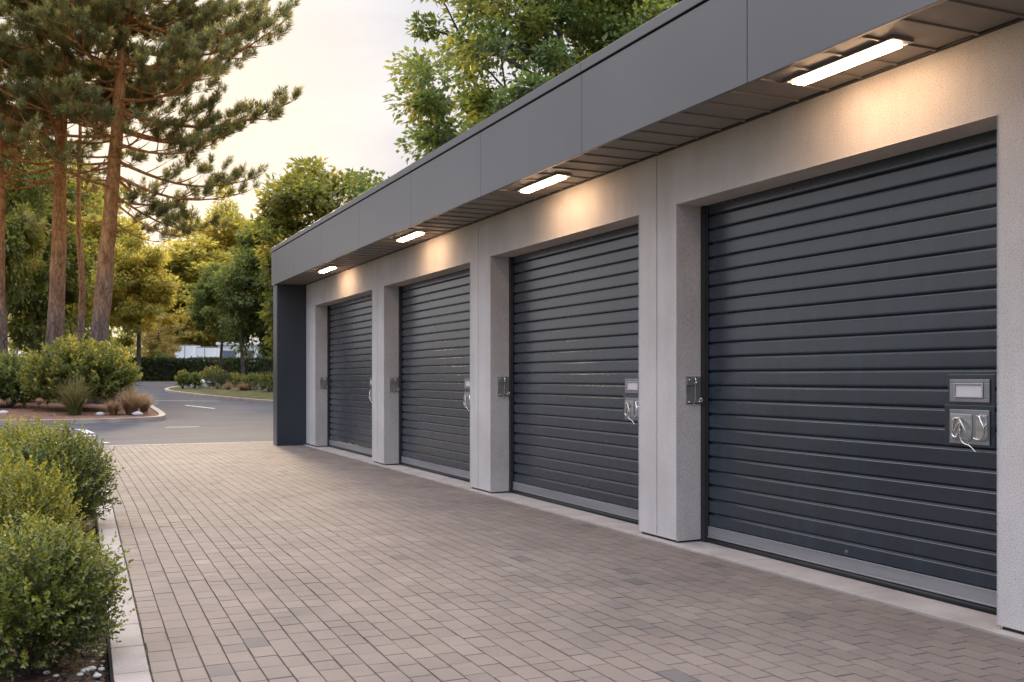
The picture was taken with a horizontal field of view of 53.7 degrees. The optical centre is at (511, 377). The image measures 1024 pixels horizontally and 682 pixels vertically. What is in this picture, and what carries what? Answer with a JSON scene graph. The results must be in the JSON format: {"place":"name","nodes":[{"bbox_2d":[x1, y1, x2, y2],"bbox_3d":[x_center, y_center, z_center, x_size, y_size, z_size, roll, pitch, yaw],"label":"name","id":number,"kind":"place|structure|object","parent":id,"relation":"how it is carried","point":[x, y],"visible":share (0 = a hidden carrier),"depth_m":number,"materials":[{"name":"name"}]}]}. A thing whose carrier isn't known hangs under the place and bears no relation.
{"place":"outdoors","nodes":[
{"label":"outdoors","id":0,"kind":"place"},
{"bbox_2d":[42,374,103,414],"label":"ornamental grass","id":1,"kind":"object","parent":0,"point":[73,401],"depth_m":32.11,"materials":[{"name":"green plant"}]},
{"bbox_2d":[99,396,126,414],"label":"ornamental grass","id":2,"kind":"object","parent":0,"point":[113,407],"depth_m":32.50,"materials":[{"name":"brown plant"}]},
{"bbox_2d":[111,386,151,413],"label":"ornamental grass","id":3,"kind":"object","parent":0,"point":[132,402],"depth_m":32.82,"materials":[{"name":"brown plant"}]},
{"bbox_2d":[0,382,272,445],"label":"road","id":4,"kind":"structure","parent":0,"point":[224,420],"depth_m":30.03,"materials":[{"name":"grey asphalt"}]},
{"bbox_2d":[135,392,155,411],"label":"ornamental grass","id":5,"kind":"object","parent":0,"point":[144,407],"depth_m":34.08,"materials":[{"name":"brown plant"}]},
{"bbox_2d":[137,381,174,381],"bbox_3d":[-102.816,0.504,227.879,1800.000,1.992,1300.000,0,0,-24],"label":"ground","id":6,"kind":"structure","parent":0,"point":[155,381],"depth_m":77.82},
{"bbox_2d":[4,104,69,337],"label":"broadleaf tree","id":7,"kind":"object","parent":6,"relation":"on","point":[20,240],"visible":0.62,"depth_m":61.38,"materials":[{"name":"green plant"}]},
{"bbox_2d":[5,154,103,355],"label":"broadleaf tree","id":8,"kind":"object","parent":6,"relation":"on","point":[35,307],"visible":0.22,"depth_m":70.67,"materials":[{"name":"green plant"}]},
{"bbox_2d":[0,509,108,681],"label":"planting bed","id":9,"kind":"object","parent":6,"relation":"on","point":[69,673],"visible":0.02,"depth_m":4.99,"materials":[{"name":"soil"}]},
{"bbox_2d":[0,434,32,527],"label":"golden shrub","id":10,"kind":"object","parent":9,"relation":"on","point":[7,455],"visible":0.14,"depth_m":8.77,"materials":[{"name":"green plant"}]},
{"bbox_2d":[0,413,77,466],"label":"golden shrub","id":11,"kind":"object","parent":9,"relation":"on","point":[6,432],"visible":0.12,"depth_m":11.64,"materials":[{"name":"green plant"}]},
{"bbox_2d":[0,450,98,594],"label":"golden shrub","id":12,"kind":"object","parent":9,"relation":"on","point":[24,492],"visible":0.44,"depth_m":6.69,"materials":[{"name":"green plant"}]},
{"bbox_2d":[0,413,126,530],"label":"boxwood shrub","id":13,"kind":"object","parent":9,"relation":"on","point":[83,459],"visible":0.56,"depth_m":9.26,"materials":[{"name":"green plant"}]},
{"bbox_2d":[0,503,137,681],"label":"boxwood shrub","id":14,"kind":"object","parent":9,"relation":"on","point":[40,606],"visible":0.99,"depth_m":4.85,"materials":[{"name":"green plant"}]},
{"bbox_2d":[39,534,105,677],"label":"pebbles","id":15,"kind":"object","parent":9,"relation":"on","point":[92,668],"visible":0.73,"depth_m":4.95,"materials":[{"name":"grey stone"}]},
{"bbox_2d":[23,159,139,345],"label":"broadleaf tree","id":16,"kind":"object","parent":6,"relation":"on","point":[89,315],"depth_m":107.86,"materials":[{"name":"green plant"}]},
{"bbox_2d":[0,405,164,424],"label":"island kerb","id":17,"kind":"structure","parent":6,"relation":"on","point":[160,416],"depth_m":30.61,"materials":[{"name":"grey concrete"}]},
{"bbox_2d":[0,397,158,419],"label":"island bed","id":18,"kind":"object","parent":17,"relation":"on","point":[42,410],"visible":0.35,"depth_m":33.62,"materials":[{"name":"brown soil"}]},
{"bbox_2d":[0,349,41,407],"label":"bush","id":19,"kind":"object","parent":18,"relation":"on","point":[8,376],"visible":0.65,"depth_m":34.73,"materials":[{"name":"green plant"}]},
{"bbox_2d":[0,0,110,398],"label":"pine tree","id":20,"kind":"object","parent":18,"relation":"on","point":[9,77],"visible":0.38,"depth_m":39.84,"materials":[{"name":"green plant"}]},
{"bbox_2d":[7,33,132,341],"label":"pine tree","id":21,"kind":"object","parent":18,"relation":"on","point":[77,206],"visible":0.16,"depth_m":45.92,"materials":[{"name":"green plant"}]},
{"bbox_2d":[12,333,142,409],"bbox_3d":[-14.773,-0.165,34.536,4.145,2.699,4.104,0,0,-24],"label":"bush","id":22,"kind":"object","parent":18,"relation":"on","point":[94,362],"visible":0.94,"depth_m":33.59,"materials":[{"name":"green plant"}]},
{"bbox_2d":[0,0,178,399],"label":"pine tree","id":23,"kind":"object","parent":18,"relation":"on","point":[56,313],"visible":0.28,"depth_m":40.25,"materials":[{"name":"green plant"}]},
{"bbox_2d":[95,412,104,415],"bbox_3d":[-13.164,1.169,32.299,0.282,0.156,0.197,0,0,-42],"label":"stone","id":24,"kind":"object","parent":18,"relation":"on","point":[99,414],"visible":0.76,"depth_m":32.24,"materials":[{"name":"white stone"}]},
{"bbox_2d":[131,411,142,415],"bbox_3d":[-12.086,1.173,32.599,0.359,0.188,0.229,0,0,-24],"label":"stone","id":25,"kind":"object","parent":18,"relation":"on","point":[137,413],"visible":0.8,"depth_m":32.52,"materials":[{"name":"white stone"}]},
{"bbox_2d":[0,0,303,403],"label":"pine tree","id":26,"kind":"object","parent":18,"relation":"on","point":[174,54],"visible":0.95,"depth_m":38.48,"materials":[{"name":"green plant"}]},
{"bbox_2d":[93,500,113,681],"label":"kerb edging","id":27,"kind":"object","parent":6,"relation":"on","point":[111,679],"visible":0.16,"depth_m":5.15,"materials":[{"name":"grey concrete"}]},
{"bbox_2d":[65,183,163,335],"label":"broadleaf tree","id":28,"kind":"object","parent":6,"relation":"on","point":[93,231],"visible":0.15,"depth_m":82.67,"materials":[{"name":"green plant"}]},
{"bbox_2d":[91,469,151,681],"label":"kerb","id":29,"kind":"structure","parent":6,"relation":"on","point":[129,660],"depth_m":5.48,"materials":[{"name":"grey concrete"}]},
{"bbox_2d":[7,311,253,357],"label":"treeline","id":30,"kind":"object","parent":6,"relation":"on","point":[131,350],"visible":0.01,"depth_m":152.39,"materials":[{"name":"green plant"}]},
{"bbox_2d":[86,218,193,380],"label":"broadleaf tree","id":31,"kind":"object","parent":6,"relation":"on","point":[134,275],"visible":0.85,"depth_m":76.97,"materials":[{"name":"green plant"}]},
{"bbox_2d":[11,355,270,381],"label":"clipped hedge","id":32,"kind":"object","parent":6,"relation":"on","point":[160,369],"visible":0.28,"depth_m":79.35,"materials":[{"name":"green plant"}]},
{"bbox_2d":[144,349,170,360],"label":"hedge bush","id":33,"kind":"object","parent":6,"relation":"on","point":[160,354],"visible":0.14,"depth_m":83.61,"materials":[{"name":"green plant"}]},
{"bbox_2d":[128,312,192,357],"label":"bushy tree","id":34,"kind":"object","parent":6,"relation":"on","point":[154,341],"visible":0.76,"depth_m":91.47,"materials":[{"name":"green plant"}]},
{"bbox_2d":[141,299,216,334],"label":"broadleaf tree","id":35,"kind":"object","parent":6,"relation":"on","point":[176,332],"visible":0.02,"depth_m":126.29,"materials":[{"name":"green plant"}]},
{"bbox_2d":[175,345,199,358],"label":"white trailer","id":36,"kind":"object","parent":6,"relation":"on","point":[187,351],"visible":0.21,"depth_m":101.00,"materials":[{"name":"white metal"}]},
{"bbox_2d":[104,441,272,445],"bbox_3d":[-6.807,1.423,21.451,3.995,0.054,0.135,0,0,-24],"label":"pavement edge","id":37,"kind":"object","parent":6,"relation":"on","point":[184,443],"visible":0.31,"depth_m":21.43,"materials":[{"name":"concrete"}]},
{"bbox_2d":[143,227,237,355],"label":"broadleaf tree","id":38,"kind":"object","parent":6,"relation":"on","point":[186,262],"visible":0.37,"depth_m":114.48,"materials":[{"name":"green plant"}]},
{"bbox_2d":[196,347,219,360],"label":"white trailer","id":39,"kind":"object","parent":6,"relation":"on","point":[207,351],"visible":0.22,"depth_m":102.00,"materials":[{"name":"white metal"}]},
{"bbox_2d":[183,260,237,369],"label":"broadleaf tree","id":40,"kind":"object","parent":6,"relation":"on","point":[201,296],"visible":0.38,"depth_m":67.28,"materials":[{"name":"green plant"}]},
{"bbox_2d":[165,382,272,403],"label":"verge kerb","id":41,"kind":"structure","parent":6,"relation":"on","point":[167,390],"depth_m":47.90,"materials":[{"name":"grey concrete"}]},
{"bbox_2d":[175,185,268,333],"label":"broadleaf tree","id":42,"kind":"object","parent":6,"relation":"on","point":[225,237],"visible":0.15,"depth_m":122.45,"materials":[{"name":"green plant"}]},
{"bbox_2d":[216,342,268,357],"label":"white building","id":43,"kind":"structure","parent":6,"relation":"on","point":[227,352],"depth_m":111.94,"materials":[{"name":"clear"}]},
{"bbox_2d":[223,350,236,357],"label":"window","id":44,"kind":"structure","parent":43,"relation":"in","point":[226,353],"depth_m":111.94,"materials":[{"name":"grey glass"}]},
{"bbox_2d":[244,350,254,357],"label":"window","id":45,"kind":"structure","parent":43,"relation":"in","point":[253,355],"depth_m":111.94,"materials":[{"name":"grey glass"}]},
{"bbox_2d":[333,0,677,209],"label":"maple tree","id":46,"kind":"object","parent":6,"relation":"on","point":[477,104],"visible":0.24,"depth_m":27.42,"materials":[{"name":"green plant"}]},
{"bbox_2d":[546,0,682,80],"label":"maple tree","id":47,"kind":"object","parent":6,"relation":"on","point":[592,49],"visible":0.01,"depth_m":31.02,"materials":[{"name":"green plant"}]},
{"bbox_2d":[111,463,307,681],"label":"paving bed","id":48,"kind":"object","parent":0,"point":[174,597],"visible":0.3,"depth_m":6.22,"materials":[{"name":"grey sand"}]},
{"bbox_2d":[109,496,153,681],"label":"curb","id":49,"kind":"structure","parent":48,"relation":"on","point":[149,664],"depth_m":6.06,"materials":[{"name":"grey concrete"}]},
{"bbox_2d":[169,383,272,399],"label":"verge bed","id":50,"kind":"object","parent":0,"point":[252,394],"visible":0.21,"depth_m":51.86,"materials":[{"name":"green plant"}]},
{"bbox_2d":[174,369,188,388],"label":"verge shrub","id":51,"kind":"object","parent":50,"relation":"on","point":[181,374],"visible":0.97,"depth_m":56.79,"materials":[{"name":"green plant"}]},
{"bbox_2d":[184,371,204,387],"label":"verge shrub","id":52,"kind":"object","parent":50,"relation":"on","point":[193,378],"visible":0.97,"depth_m":56.81,"materials":[{"name":"green plant"}]},
{"bbox_2d":[196,379,211,387],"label":"boulder","id":53,"kind":"object","parent":50,"relation":"on","point":[204,386],"visible":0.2,"depth_m":57.72,"materials":[{"name":"stone"}]},
{"bbox_2d":[200,365,224,386],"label":"verge shrub","id":54,"kind":"object","parent":50,"relation":"on","point":[210,369],"visible":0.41,"depth_m":59.88,"materials":[{"name":"green plant"}]},
{"bbox_2d":[203,368,232,388],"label":"verge shrub","id":55,"kind":"object","parent":50,"relation":"on","point":[213,376],"visible":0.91,"depth_m":55.82,"materials":[{"name":"green plant"}]},
{"bbox_2d":[223,380,232,389],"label":"ornamental grass","id":56,"kind":"object","parent":50,"relation":"on","point":[228,386],"depth_m":54.42,"materials":[{"name":"brown plant"}]},
{"bbox_2d":[228,371,242,386],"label":"verge shrub","id":57,"kind":"object","parent":50,"relation":"on","point":[236,376],"visible":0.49,"depth_m":57.72,"materials":[{"name":"green plant"}]},
{"bbox_2d":[200,244,272,377],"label":"broadleaf tree","id":58,"kind":"object","parent":50,"relation":"on","point":[236,288],"visible":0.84,"depth_m":62.94,"materials":[{"name":"green plant"}]},
{"bbox_2d":[232,382,251,390],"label":"ornamental grass","id":59,"kind":"object","parent":50,"relation":"on","point":[243,386],"depth_m":53.30,"materials":[{"name":"brown plant"}]},
{"bbox_2d":[240,371,262,389],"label":"verge shrub","id":60,"kind":"object","parent":50,"relation":"on","point":[249,378],"visible":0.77,"depth_m":53.78,"materials":[{"name":"green plant"}]},
{"bbox_2d":[218,218,289,382],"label":"broadleaf tree","id":61,"kind":"object","parent":50,"relation":"on","point":[260,333],"visible":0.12,"depth_m":64.49,"materials":[{"name":"green plant"}]},
{"bbox_2d":[257,371,272,390],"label":"verge shrub","id":62,"kind":"object","parent":50,"relation":"on","point":[267,379],"visible":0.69,"depth_m":51.73,"materials":[{"name":"green plant"}]},
{"bbox_2d":[240,155,378,359],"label":"broadleaf tree","id":63,"kind":"object","parent":50,"relation":"on","point":[291,204],"visible":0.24,"depth_m":52.64,"materials":[{"name":"green plant"}]},
{"bbox_2d":[0,0,587,356],"label":"sky","id":64,"kind":"structure","parent":0,"point":[339,50],"materials":[{"name":"white"}]},
{"bbox_2d":[90,442,1023,681],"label":"paving","id":65,"kind":"structure","parent":0,"point":[331,567],"depth_m":6.44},
{"bbox_2d":[271,0,1023,642],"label":"garage building","id":66,"kind":"structure","parent":0,"point":[723,292],"depth_m":7.87,"materials":[{"name":"paint"}]},
{"bbox_2d":[317,266,338,272],"bbox_3d":[-3.263,-1.911,17.858,0.160,0.037,0.950,0,0,-24],"label":"soffit light","id":67,"kind":"object","parent":66,"relation":"attached to","point":[326,269],"visible":1,"depth_m":17.68,"materials":[{"name":"white plastic"}]},
{"bbox_2d":[327,294,371,456],"bbox_3d":[-2.880,-0.114,18.536,0.097,2.999,3.976,0,0,-24],"label":"roller door","id":68,"kind":"structure","parent":66,"relation":"in","point":[349,323],"depth_m":18.83,"materials":[{"name":"paint"}]},
{"bbox_2d":[394,230,427,241],"bbox_3d":[-1.377,-1.911,13.679,0.160,0.037,0.950,0,0,-24],"label":"soffit light","id":69,"kind":"object","parent":66,"relation":"attached to","point":[411,235],"visible":1,"depth_m":13.55,"materials":[{"name":"white plastic"}]},
{"bbox_2d":[399,268,469,481],"bbox_3d":[-1.037,-0.114,14.453,0.096,2.999,3.636,0,0,-24],"label":"roller door","id":70,"kind":"structure","parent":66,"relation":"in","point":[434,313],"depth_m":14.59,"materials":[{"name":"paint"}]},
{"bbox_2d":[515,172,571,192],"bbox_3d":[0.300,-1.911,9.960,0.160,0.037,0.950,0,0,-24],"label":"soffit light","id":71,"kind":"object","parent":66,"relation":"attached to","point":[543,182],"visible":1,"depth_m":9.85,"materials":[{"name":"white plastic"}]},
{"bbox_2d":[509,224,637,523],"bbox_3d":[0.676,-0.114,10.656,0.095,2.999,3.366,0,0,-24],"label":"roller door","id":72,"kind":"structure","parent":66,"relation":"in","point":[573,305],"depth_m":10.63,"materials":[{"name":"paint"}]},
{"bbox_2d":[782,35,913,85],"bbox_3d":[2.019,-1.911,6.150,0.160,0.037,0.950,0,0,-24],"label":"soffit light","id":73,"kind":"object","parent":66,"relation":"attached to","point":[859,56],"visible":1,"depth_m":6.05,"materials":[{"name":"white plastic"}]},
{"bbox_2d":[701,129,996,614],"bbox_3d":[2.268,-0.114,7.130,0.094,2.999,3.158,0,0,-24],"label":"roller door","id":74,"kind":"structure","parent":66,"relation":"in","point":[849,315],"depth_m":6.87,"materials":[{"name":"paint"}]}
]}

